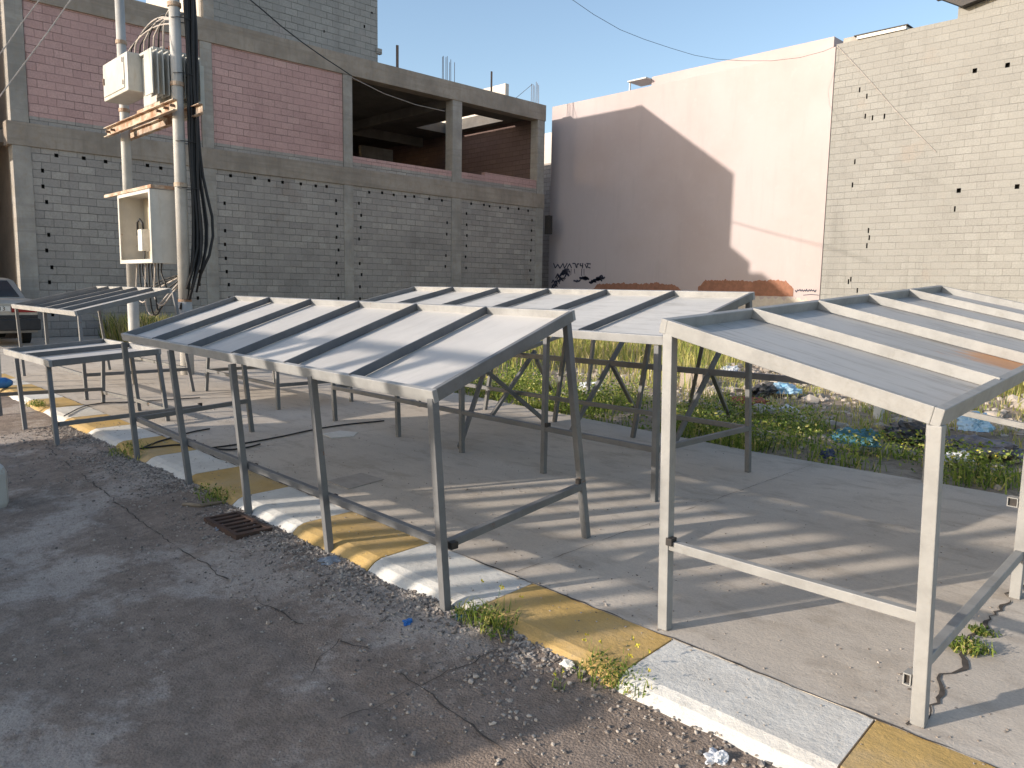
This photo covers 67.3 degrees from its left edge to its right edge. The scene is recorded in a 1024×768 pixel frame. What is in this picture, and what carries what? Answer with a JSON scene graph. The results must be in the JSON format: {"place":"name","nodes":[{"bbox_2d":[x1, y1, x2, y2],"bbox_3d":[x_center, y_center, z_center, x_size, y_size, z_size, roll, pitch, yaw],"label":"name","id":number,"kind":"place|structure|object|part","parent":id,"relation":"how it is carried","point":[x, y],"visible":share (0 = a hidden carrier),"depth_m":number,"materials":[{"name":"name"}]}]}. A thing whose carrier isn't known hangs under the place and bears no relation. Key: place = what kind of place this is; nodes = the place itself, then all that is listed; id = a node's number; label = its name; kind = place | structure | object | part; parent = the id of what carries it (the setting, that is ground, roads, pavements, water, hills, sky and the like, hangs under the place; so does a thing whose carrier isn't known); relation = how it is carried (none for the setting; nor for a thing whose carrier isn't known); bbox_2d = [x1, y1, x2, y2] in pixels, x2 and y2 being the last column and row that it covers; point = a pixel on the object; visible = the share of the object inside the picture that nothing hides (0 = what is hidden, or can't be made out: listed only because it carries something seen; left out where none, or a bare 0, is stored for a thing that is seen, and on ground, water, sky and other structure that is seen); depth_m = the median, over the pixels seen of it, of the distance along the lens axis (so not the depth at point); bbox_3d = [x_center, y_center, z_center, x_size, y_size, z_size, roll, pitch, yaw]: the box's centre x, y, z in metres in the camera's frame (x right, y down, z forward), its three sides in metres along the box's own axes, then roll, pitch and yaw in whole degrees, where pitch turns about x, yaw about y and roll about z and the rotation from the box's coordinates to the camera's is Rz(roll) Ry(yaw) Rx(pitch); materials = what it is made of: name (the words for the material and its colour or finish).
{"place":"outdoors","nodes":[
{"label":"outdoors","id":0,"kind":"place"},
{"bbox_2d":[0,0,39,53],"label":"overhead wire","id":1,"kind":"object","parent":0,"point":[19,26],"visible":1,"depth_m":10.80,"materials":[{"name":"grey metal"}]},
{"bbox_2d":[0,0,70,96],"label":"overhead wire","id":2,"kind":"object","parent":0,"point":[35,48],"visible":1,"depth_m":10.96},
{"bbox_2d":[0,396,776,767],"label":"road","id":3,"kind":"structure","parent":0,"point":[46,722],"depth_m":3.12,"materials":[{"name":"grey asphalt"}]},
{"bbox_2d":[0,464,8,508],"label":"stone block","id":4,"kind":"structure","parent":3,"relation":"on","point":[4,498],"depth_m":5.27,"materials":[{"name":"white stone"}]},
{"bbox_2d":[182,500,223,507],"bbox_3d":[-2.098,0.815,5.222,0.271,0.025,0.100,-1,7,-16],"label":"stick","id":5,"kind":"object","parent":3,"relation":"on","point":[199,505],"visible":1,"depth_m":5.20,"materials":[{"name":"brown wood"}]},
{"bbox_2d":[194,480,235,505],"bbox_3d":[-2.083,0.756,5.446,0.346,0.109,0.491,-6,10,-44],"label":"kerb weed","id":6,"kind":"object","parent":3,"relation":"on","point":[213,494],"visible":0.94,"depth_m":5.38,"materials":[{"name":"green plant"}]},
{"bbox_2d":[204,511,272,539],"bbox_3d":[-1.712,0.882,4.799,0.230,0.038,0.470,-6,10,-44],"label":"drain grate","id":7,"kind":"object","parent":3,"relation":"on","point":[238,522],"visible":0.98,"depth_m":4.77,"materials":[{"name":"metal"}]},
{"bbox_2d":[49,448,532,767],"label":"road crack","id":8,"kind":"object","parent":3,"relation":"on","point":[472,724],"visible":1,"depth_m":3.27,"materials":[{"name":"black asphalt"}]},
{"bbox_2d":[311,639,338,674],"bbox_3d":[-0.782,1.128,3.185,0.034,0.025,0.286,2,7,11],"label":"road crack","id":9,"kind":"object","parent":3,"relation":"on","point":[322,654],"visible":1,"depth_m":3.19,"materials":[{"name":"black asphalt"}]},
{"bbox_2d":[317,555,340,564],"bbox_3d":[-0.992,0.960,4.210,0.142,0.032,0.120,-2,8,-23],"label":"plastic bag","id":10,"kind":"object","parent":3,"relation":"on","point":[328,560],"visible":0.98,"depth_m":4.20,"materials":[{"name":"plastic"}]},
{"bbox_2d":[402,618,412,625],"bbox_3d":[-0.469,1.062,3.445,0.044,0.019,0.068,3,7,15],"label":"plastic scrap","id":11,"kind":"object","parent":3,"relation":"on","point":[408,621],"visible":1,"depth_m":3.43,"materials":[{"name":"blue plastic"}]},
{"bbox_2d":[341,649,496,717],"bbox_3d":[-0.335,1.149,2.968,0.713,0.052,0.024,-5,9,-38],"label":"road crack","id":12,"kind":"object","parent":3,"relation":"on","point":[423,684],"visible":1,"depth_m":2.99,"materials":[{"name":"black asphalt"}]},
{"bbox_2d":[551,669,566,689],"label":"kerb weed","id":13,"kind":"object","parent":3,"relation":"on","point":[555,674],"visible":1,"depth_m":2.90,"materials":[{"name":"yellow plant"}]},
{"bbox_2d":[703,747,728,765],"bbox_3d":[0.667,1.203,2.493,0.092,0.034,0.083,1,7,3],"label":"crumpled plastic bag","id":14,"kind":"object","parent":3,"relation":"on","point":[713,755],"visible":1,"depth_m":2.47,"materials":[{"name":"white plastic"}]},
{"bbox_2d":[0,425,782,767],"bbox_3d":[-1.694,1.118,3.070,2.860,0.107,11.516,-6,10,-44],"label":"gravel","id":15,"kind":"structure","parent":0,"point":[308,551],"depth_m":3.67,"materials":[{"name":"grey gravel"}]},
{"bbox_2d":[559,659,574,668],"bbox_3d":[0.221,1.107,3.061,0.069,0.032,0.048,6,9,36],"label":"white stone","id":16,"kind":"object","parent":15,"relation":"on","point":[566,663],"visible":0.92,"depth_m":3.04,"materials":[{"name":"stone"}]},
{"bbox_2d":[0,336,1023,767],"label":"pavement","id":17,"kind":"structure","parent":0,"point":[834,530],"depth_m":4.78,"materials":[{"name":"concrete"}]},
{"bbox_2d":[0,278,40,342],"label":"parked car","id":18,"kind":"object","parent":17,"relation":"on","point":[12,293],"visible":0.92,"depth_m":17.09,"materials":[{"name":"silver metal"}]},
{"bbox_3d":[-11.867,-2.152,17.284,1.260,0.364,0.473,-6,10,-44],"label":"rear window","id":19,"kind":"part","parent":18,"relation":"part of","materials":[{"name":"black glass"}]},
{"bbox_2d":[0,339,201,445],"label":"market stall","id":20,"kind":"object","parent":17,"relation":"on","point":[48,356],"visible":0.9,"depth_m":8.09,"materials":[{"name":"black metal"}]},
{"bbox_2d":[11,286,194,399],"bbox_3d":[-5.995,-0.711,11.093,1.340,1.380,3.639,-6,10,-44],"label":"market stall","id":21,"kind":"object","parent":17,"relation":"on","point":[77,303],"visible":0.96,"depth_m":10.63},
{"bbox_2d":[115,0,140,361],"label":"utility pole","id":22,"kind":"object","parent":17,"relation":"on","point":[127,183],"visible":0.39,"depth_m":13.64,"materials":[{"name":"grey paint"}]},
{"bbox_2d":[104,184,176,264],"bbox_3d":[-6.190,-2.612,12.874,0.490,1.195,2.255,-6,10,-44],"label":"electrical cabinet","id":23,"kind":"object","parent":22,"relation":"attached to","point":[147,222],"visible":0.93,"depth_m":12.39,"materials":[{"name":"beige metal"}]},
{"bbox_2d":[64,397,199,415],"bbox_3d":[-4.602,0.237,9.111,0.545,0.010,1.726,5,8,30],"label":"ground cable","id":24,"kind":"object","parent":17,"relation":"on","point":[121,402],"visible":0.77,"depth_m":9.22,"materials":[{"name":"black rubber"}]},
{"bbox_2d":[144,428,209,446],"bbox_3d":[-3.147,0.501,7.189,0.078,0.014,0.971,3,7,13],"label":"ground cable","id":25,"kind":"object","parent":17,"relation":"on","point":[171,438],"visible":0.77,"depth_m":7.13,"materials":[{"name":"black rubber"}]},
{"bbox_2d":[167,0,194,374],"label":"utility pole","id":26,"kind":"object","parent":17,"relation":"on","point":[180,180],"visible":0.9,"depth_m":11.83,"materials":[{"name":"grey paint"}]},
{"bbox_2d":[102,46,204,140],"bbox_3d":[-5.870,-4.837,12.631,1.055,1.220,3.200,-6,10,-44],"label":"transformer","id":27,"kind":"object","parent":26,"relation":"attached to","point":[129,78],"visible":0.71,"depth_m":12.17,"materials":[{"name":"metal"}]},
{"bbox_2d":[103,57,124,97],"bbox_3d":[-6.492,-4.992,12.535,0.013,0.470,1.000,-6,10,-44],"label":"cable box door","id":28,"kind":"structure","parent":27,"relation":"in","point":[113,74],"depth_m":12.50,"materials":[{"name":"white metal"}]},
{"bbox_2d":[128,0,213,315],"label":"cable bundle","id":29,"kind":"object","parent":26,"relation":"attached to","point":[197,177],"visible":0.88,"depth_m":12.02,"materials":[{"name":"black rubber"}]},
{"bbox_2d":[139,443,260,449],"bbox_3d":[-2.760,0.557,6.786,1.009,0.014,0.243,0,7,-7],"label":"ground cable","id":30,"kind":"object","parent":17,"relation":"on","point":[190,446],"visible":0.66,"depth_m":6.80,"materials":[{"name":"black rubber"}]},
{"bbox_2d":[204,357,353,409],"bbox_3d":[-3.084,-0.221,10.001,1.053,0.769,2.123,-6,10,-44],"label":"market stall","id":31,"kind":"object","parent":17,"relation":"on","point":[276,384],"visible":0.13,"depth_m":9.41},
{"bbox_2d":[213,420,383,447],"bbox_3d":[-2.050,0.475,7.540,0.139,0.014,1.987,7,9,39],"label":"ground cable","id":32,"kind":"object","parent":17,"relation":"on","point":[297,433],"visible":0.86,"depth_m":7.45,"materials":[{"name":"black rubber"}]},
{"bbox_2d":[323,431,357,437],"bbox_3d":[-1.665,0.491,7.523,0.342,0.006,0.332,-6,10,-44],"label":"pavement patch","id":33,"kind":"object","parent":17,"relation":"on","point":[338,434],"visible":0.88,"depth_m":7.50,"materials":[{"name":"white paint"}]},
{"bbox_2d":[327,473,383,488],"bbox_3d":[-1.163,0.721,5.745,0.350,0.006,0.344,-6,10,-44],"label":"pavement patch","id":34,"kind":"object","parent":17,"relation":"on","point":[354,481],"visible":0.86,"depth_m":5.73,"materials":[{"name":"grey concrete"}]},
{"bbox_2d":[121,296,590,611],"bbox_3d":[-1.512,0.127,5.594,1.243,1.450,4.777,-6,10,-44],"label":"market stall","id":35,"kind":"object","parent":17,"relation":"on","point":[432,355],"visible":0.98,"depth_m":4.69,"materials":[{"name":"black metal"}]},
{"bbox_2d":[40,387,997,767],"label":"pavement joint","id":36,"kind":"object","parent":17,"relation":"on","point":[672,637],"visible":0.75,"depth_m":3.08,"materials":[{"name":"grey concrete"}]},
{"bbox_2d":[331,286,754,501],"bbox_3d":[0.038,-0.193,7.409,1.722,1.455,4.540,-6,10,-44],"label":"market stall","id":37,"kind":"object","parent":17,"relation":"on","point":[632,316],"visible":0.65,"depth_m":6.38,"materials":[{"name":"grey metal"}]},
{"bbox_2d":[90,401,1023,764],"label":"grit","id":38,"kind":"object","parent":17,"relation":"on","point":[632,575],"visible":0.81,"depth_m":3.87,"materials":[{"name":"grey gravel"}]},
{"bbox_2d":[518,467,804,570],"bbox_3d":[1.288,0.823,5.253,0.015,0.001,3.601,8,10,44],"label":"pavement joint","id":39,"kind":"object","parent":17,"relation":"on","point":[651,522],"visible":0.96,"depth_m":4.80,"materials":[{"name":"grey concrete"}]},
{"bbox_2d":[658,285,1023,727],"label":"market stall","id":40,"kind":"object","parent":17,"relation":"on","point":[936,358],"visible":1,"depth_m":3.23,"materials":[{"name":"grey metal"}]},
{"bbox_2d":[905,585,1023,724],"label":"pavement crack","id":41,"kind":"object","parent":17,"relation":"on","point":[965,664],"visible":0.77,"depth_m":3.01,"materials":[{"name":"grey concrete"}]},
{"bbox_2d":[949,633,996,657],"bbox_3d":[1.873,1.073,3.176,0.153,0.081,0.218,-6,10,-44],"label":"kerb weed","id":42,"kind":"object","parent":17,"relation":"on","point":[972,646],"visible":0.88,"depth_m":3.15,"materials":[{"name":"green plant"}]},
{"bbox_2d":[964,622,1001,637],"bbox_3d":[2.035,1.068,3.331,0.114,0.061,0.117,1,7,4],"label":"kerb weed","id":43,"kind":"object","parent":17,"relation":"on","point":[975,629],"visible":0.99,"depth_m":3.32,"materials":[{"name":"green plant"}]},
{"bbox_2d":[137,0,957,133],"label":"sky","id":44,"kind":"structure","parent":0,"point":[572,54],"materials":[{"name":"blue"}]},
{"bbox_2d":[457,341,1023,495],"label":"waste ground","id":45,"kind":"structure","parent":0,"point":[892,467],"depth_m":8.51,"materials":[{"name":"green plant"}]},
{"bbox_2d":[578,382,601,391],"bbox_3d":[1.125,0.025,11.050,0.470,0.146,0.273,5,8,27],"label":"white bag","id":46,"kind":"object","parent":45,"relation":"on","point":[585,386],"visible":0.2,"depth_m":11.04,"materials":[{"name":"plastic"}]},
{"bbox_2d":[483,308,811,440],"bbox_3d":[1.547,-0.202,8.437,2.628,1.398,4.517,-6,10,-44],"label":"market stall","id":47,"kind":"object","parent":45,"relation":"on","point":[644,366],"visible":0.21,"depth_m":7.85},
{"bbox_2d":[720,365,738,370],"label":"white bag","id":48,"kind":"object","parent":45,"relation":"on","point":[730,368],"visible":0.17,"depth_m":13.08,"materials":[{"name":"plastic"}]},
{"bbox_2d":[454,362,1022,494],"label":"weeds","id":49,"kind":"object","parent":45,"relation":"on","point":[738,442],"visible":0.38,"depth_m":7.61,"materials":[{"name":"green plant"}]},
{"bbox_2d":[476,336,1023,458],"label":"tall grass","id":50,"kind":"structure","parent":45,"relation":"on","point":[603,350],"depth_m":12.94,"materials":[{"name":"plant"}]},
{"bbox_2d":[497,362,1023,489],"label":"rubble","id":51,"kind":"object","parent":45,"relation":"on","point":[810,399],"visible":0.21,"depth_m":10.08,"materials":[{"name":"stone"}]},
{"bbox_2d":[680,373,708,387],"bbox_3d":[2.827,-0.059,11.911,0.200,0.240,0.400,-6,10,-44],"label":"concrete block","id":52,"kind":"object","parent":51,"relation":"on","point":[699,379],"depth_m":11.84,"materials":[{"name":"beige concrete"}]},
{"bbox_2d":[729,396,771,404],"bbox_3d":[3.126,0.204,10.088,0.460,0.077,0.794,-2,8,-22],"label":"red rag","id":53,"kind":"object","parent":51,"relation":"on","point":[760,399],"visible":0.45,"depth_m":10.01,"materials":[{"name":"red fabric"}]},
{"bbox_2d":[752,382,777,396],"bbox_3d":[3.632,0.047,11.109,0.373,0.174,1.049,6,9,35],"label":"bag","id":54,"kind":"object","parent":51,"relation":"on","point":[769,388],"visible":0.88,"depth_m":10.90,"materials":[{"name":"plastic"}]},
{"bbox_2d":[773,382,802,393],"bbox_3d":[3.880,0.046,11.211,0.691,0.158,0.305,1,7,-1],"label":"plastic bag","id":55,"kind":"object","parent":51,"relation":"on","point":[781,387],"visible":0.61,"depth_m":11.12,"materials":[{"name":"blue plastic"}]},
{"bbox_2d":[779,404,798,411],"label":"white bag","id":56,"kind":"object","parent":51,"relation":"on","point":[787,405],"visible":0.34,"depth_m":9.37,"materials":[{"name":"plastic"}]},
{"bbox_2d":[924,434,1023,456],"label":"cloth heap","id":57,"kind":"object","parent":51,"relation":"on","point":[998,447],"visible":0.61,"depth_m":7.11,"materials":[{"name":"fabric"}]},
{"bbox_2d":[956,411,995,431],"bbox_3d":[4.880,0.374,8.111,0.372,0.198,0.410,3,8,20],"label":"plastic bag","id":58,"kind":"object","parent":51,"relation":"on","point":[964,423],"visible":0.81,"depth_m":8.00,"materials":[{"name":"blue plastic"}]},
{"bbox_2d":[752,403,775,413],"bbox_3d":[3.021,0.288,9.359,0.377,0.093,0.516,3,8,19],"label":"cement lump","id":59,"kind":"object","parent":45,"relation":"on","point":[761,411],"visible":0.35,"depth_m":9.24,"materials":[{"name":"grey concrete"}]},
{"bbox_2d":[819,447,836,459],"bbox_3d":[2.785,0.607,6.776,0.132,0.089,0.178,-3,8,-30],"label":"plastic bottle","id":60,"kind":"object","parent":45,"relation":"on","point":[828,453],"visible":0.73,"depth_m":6.75,"materials":[{"name":"plastic"}]},
{"bbox_2d":[831,427,882,447],"bbox_3d":[3.327,0.493,7.445,0.522,0.166,0.235,7,9,39],"label":"plastic sheet","id":61,"kind":"object","parent":45,"relation":"on","point":[865,434],"visible":0.69,"depth_m":7.36,"materials":[{"name":"teal plastic"}]},
{"bbox_2d":[873,406,884,419],"bbox_3d":[4.393,0.378,9.219,0.100,0.410,0.100,-6,10,-44],"label":"marker post","id":62,"kind":"object","parent":45,"relation":"on","point":[876,412],"visible":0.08,"depth_m":9.18,"materials":[{"name":"white paint"}]},
{"bbox_2d":[875,420,925,443],"bbox_3d":[4.134,0.464,7.907,0.491,0.203,0.977,0,7,-8],"label":"bag","id":63,"kind":"object","parent":45,"relation":"on","point":[906,426],"visible":0.4,"depth_m":7.80,"materials":[{"name":"plastic"}]},
{"bbox_2d":[944,450,974,462],"bbox_3d":[3.909,0.626,6.723,0.294,0.104,0.192,1,7,2],"label":"white bag","id":64,"kind":"object","parent":45,"relation":"on","point":[958,453],"visible":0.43,"depth_m":6.68,"materials":[{"name":"plastic"}]},
{"bbox_3d":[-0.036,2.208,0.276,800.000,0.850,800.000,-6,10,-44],"label":"ground","id":65,"kind":"structure","parent":0,"visible":0},
{"bbox_2d":[91,311,171,342],"bbox_3d":[-7.718,-1.408,19.008,3.820,0.836,6.228,-6,10,-44],"label":"grass clump","id":66,"kind":"object","parent":65,"relation":"on","point":[116,328],"visible":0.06,"depth_m":19.20,"materials":[{"name":"plant"}]},
{"bbox_2d":[0,0,545,338],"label":"unfinished building","id":67,"kind":"structure","parent":65,"relation":"on","point":[325,179],"depth_m":23.68,"materials":[{"name":"concrete"}]},
{"bbox_2d":[250,0,351,75],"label":"overhead wire","id":68,"kind":"object","parent":67,"relation":"attached to","point":[297,38],"visible":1,"depth_m":20.63,"materials":[{"name":"black rubber"}]},
{"bbox_2d":[352,77,442,110],"bbox_3d":[-3.917,-9.963,26.607,0.272,0.388,4.032,8,10,43],"label":"overhead wire","id":69,"kind":"object","parent":67,"relation":"attached to","point":[392,96],"visible":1,"depth_m":26.42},
{"bbox_2d":[545,215,552,233],"bbox_3d":[1.519,-6.617,32.017,0.220,0.750,0.230,-6,10,-44],"label":"meter box","id":70,"kind":"object","parent":67,"relation":"attached to","point":[548,224],"visible":1,"depth_m":31.93,"materials":[{"name":"black metal"}]},
{"bbox_2d":[0,372,994,767],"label":"kerb","id":71,"kind":"structure","parent":65,"relation":"on","point":[804,730],"depth_m":3.20,"materials":[{"name":"yellow paint"}]},
{"bbox_2d":[0,377,12,388],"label":"plastic jug","id":72,"kind":"object","parent":71,"relation":"on","point":[5,382],"visible":1,"depth_m":10.33,"materials":[{"name":"blue plastic"}]},
{"bbox_2d":[25,399,45,406],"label":"kerb weed","id":73,"kind":"object","parent":71,"relation":"on","point":[35,401],"visible":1,"depth_m":8.95,"materials":[{"name":"green plant"}]},
{"bbox_2d":[106,438,151,460],"bbox_3d":[-3.342,0.568,6.728,0.407,0.146,0.578,-1,7,-17],"label":"kerb weed","id":74,"kind":"object","parent":71,"relation":"on","point":[125,450],"visible":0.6,"depth_m":6.71,"materials":[{"name":"green plant"}]},
{"bbox_2d":[451,598,486,621],"bbox_3d":[-0.209,1.027,3.513,0.150,0.079,0.249,-6,10,-44],"label":"kerb weed","id":75,"kind":"object","parent":71,"relation":"on","point":[466,611],"visible":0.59,"depth_m":3.51,"materials":[{"name":"green plant"}]},
{"bbox_2d":[452,578,522,642],"bbox_3d":[-0.110,0.978,3.404,0.276,0.215,0.414,-6,10,-44],"label":"kerb weed","id":76,"kind":"object","parent":71,"relation":"on","point":[496,623],"visible":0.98,"depth_m":3.39,"materials":[{"name":"green plant"}]},
{"bbox_2d":[569,632,656,698],"bbox_3d":[0.393,1.062,2.958,0.296,0.195,0.394,-6,10,-44],"label":"kerb weed","id":77,"kind":"object","parent":71,"relation":"on","point":[605,677],"visible":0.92,"depth_m":2.95,"materials":[{"name":"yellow plant"}]},
{"bbox_2d":[542,132,551,287],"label":"alley wall","id":78,"kind":"structure","parent":65,"relation":"on","point":[546,193],"depth_m":37.73,"materials":[{"name":"white paint"}]},
{"bbox_2d":[548,37,842,308],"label":"pink building","id":79,"kind":"structure","parent":65,"relation":"on","point":[712,177],"depth_m":27.65,"materials":[{"name":"paint"}]},
{"bbox_2d":[573,0,834,60],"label":"overhead wire","id":80,"kind":"object","parent":79,"relation":"attached to","point":[685,52],"visible":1,"depth_m":20.97,"materials":[{"name":"black rubber"}]},
{"bbox_2d":[820,0,1023,302],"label":"block building","id":81,"kind":"structure","parent":65,"relation":"on","point":[908,206],"depth_m":22.28,"materials":[{"name":"concrete"}]},
{"bbox_2d":[837,46,935,151],"bbox_3d":[11.155,-8.602,23.040,0.024,3.574,3.127,-6,10,-44],"label":"wall wire","id":82,"kind":"object","parent":81,"relation":"attached to","point":[884,97],"depth_m":23.03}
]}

